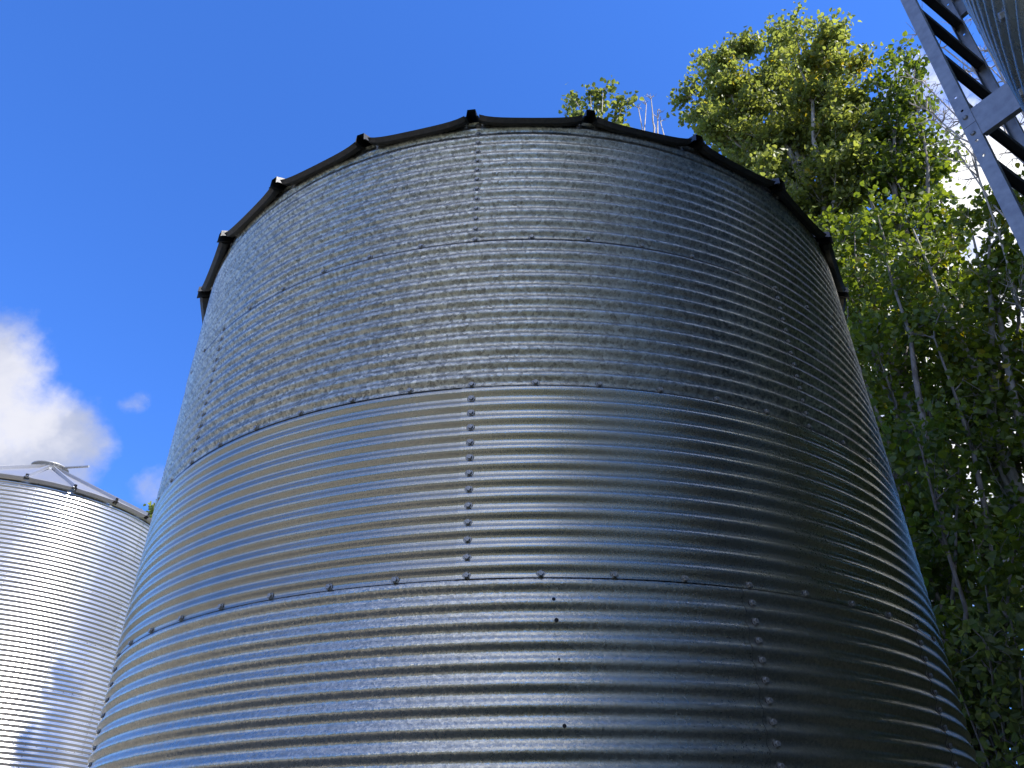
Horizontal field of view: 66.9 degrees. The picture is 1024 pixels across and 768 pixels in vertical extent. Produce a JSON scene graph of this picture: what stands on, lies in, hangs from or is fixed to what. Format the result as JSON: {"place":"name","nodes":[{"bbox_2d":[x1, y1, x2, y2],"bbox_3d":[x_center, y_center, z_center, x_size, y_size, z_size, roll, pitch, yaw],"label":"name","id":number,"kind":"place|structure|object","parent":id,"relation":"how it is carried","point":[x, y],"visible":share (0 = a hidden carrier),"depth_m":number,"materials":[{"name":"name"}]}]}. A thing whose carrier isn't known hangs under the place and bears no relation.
{"place":"outdoors","nodes":[
{"label":"outdoors","id":0,"kind":"place"},
{"bbox_2d":[0,0,1023,761],"label":"sky","id":1,"kind":"structure","parent":0,"point":[134,134],"materials":[{"name":"blue"}]},
{"bbox_2d":[990,677,1023,765],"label":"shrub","id":2,"kind":"object","parent":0,"point":[994,714],"visible":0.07,"depth_m":5.99,"materials":[{"name":"plant"}]},
{"bbox_3d":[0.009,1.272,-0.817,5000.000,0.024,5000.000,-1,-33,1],"label":"ground","id":3,"kind":"structure","parent":0,"visible":0},
{"bbox_2d":[0,460,151,767],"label":"grain bin","id":4,"kind":"object","parent":3,"relation":"on","point":[71,548],"visible":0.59,"depth_m":15.74,"materials":[{"name":"metal"}]},
{"bbox_2d":[141,501,154,517],"bbox_3d":[-12.459,10.007,25.902,3.152,14.352,2.434,13,-35,-19],"label":"broadleaf tree","id":5,"kind":"object","parent":3,"relation":"on","point":[151,508],"visible":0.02,"depth_m":28.09,"materials":[{"name":"green plant"}]},
{"bbox_2d":[88,109,979,767],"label":"grain bin","id":6,"kind":"object","parent":3,"relation":"on","point":[522,443],"visible":1,"depth_m":2.84,"materials":[{"name":"metal"}]},
{"bbox_2d":[558,75,643,127],"bbox_3d":[1.769,0.192,11.490,1.580,15.092,1.286,-22,-39,30],"label":"poplar tree","id":7,"kind":"object","parent":3,"relation":"on","point":[599,96],"visible":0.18,"depth_m":15.29,"materials":[{"name":"green plant"}]},
{"bbox_2d":[635,93,665,134],"bbox_3d":[2.791,0.393,11.750,0.837,15.024,0.555,-14,-35,20],"label":"bare tree","id":8,"kind":"object","parent":3,"relation":"on","point":[657,116],"visible":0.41,"depth_m":15.49,"materials":[{"name":"grey wood"}]},
{"bbox_2d":[666,0,940,419],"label":"poplar tree","id":9,"kind":"object","parent":3,"relation":"on","point":[814,119],"visible":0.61,"depth_m":14.12,"materials":[{"name":"green plant"}]},
{"bbox_2d":[808,173,1023,750],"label":"poplar tree","id":10,"kind":"object","parent":3,"relation":"on","point":[870,321],"visible":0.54,"depth_m":9.17,"materials":[{"name":"green plant"}]},
{"bbox_2d":[838,30,1023,586],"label":"poplar tree","id":11,"kind":"object","parent":3,"relation":"on","point":[903,143],"visible":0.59,"depth_m":12.47,"materials":[{"name":"green plant"}]},
{"bbox_2d":[869,163,1023,544],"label":"poplar tree","id":12,"kind":"object","parent":3,"relation":"on","point":[1003,387],"visible":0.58,"depth_m":9.03,"materials":[{"name":"green plant"}]},
{"bbox_2d":[870,393,1023,767],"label":"young tree","id":13,"kind":"object","parent":3,"relation":"on","point":[935,582],"visible":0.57,"depth_m":7.19,"materials":[{"name":"green plant"}]},
{"bbox_2d":[895,17,1023,353],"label":"bare tree","id":14,"kind":"object","parent":3,"relation":"on","point":[986,195],"visible":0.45,"depth_m":9.81,"materials":[{"name":"wood"}]},
{"bbox_2d":[911,258,1023,650],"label":"poplar tree","id":15,"kind":"object","parent":3,"relation":"on","point":[988,497],"visible":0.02,"depth_m":12.98,"materials":[{"name":"green plant"}]},
{"bbox_2d":[944,573,1023,767],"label":"shrub","id":16,"kind":"object","parent":3,"relation":"on","point":[990,646],"visible":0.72,"depth_m":6.01,"materials":[{"name":"plant"}]},
{"bbox_2d":[962,0,1023,112],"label":"grain bin","id":17,"kind":"object","parent":3,"relation":"on","point":[999,24],"visible":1,"depth_m":1.84,"materials":[{"name":"metal"}]},
{"bbox_2d":[900,0,1023,254],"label":"ladder","id":18,"kind":"object","parent":17,"relation":"attached to","point":[994,110],"visible":1,"depth_m":2.85,"materials":[{"name":"grey metal"}]}
]}

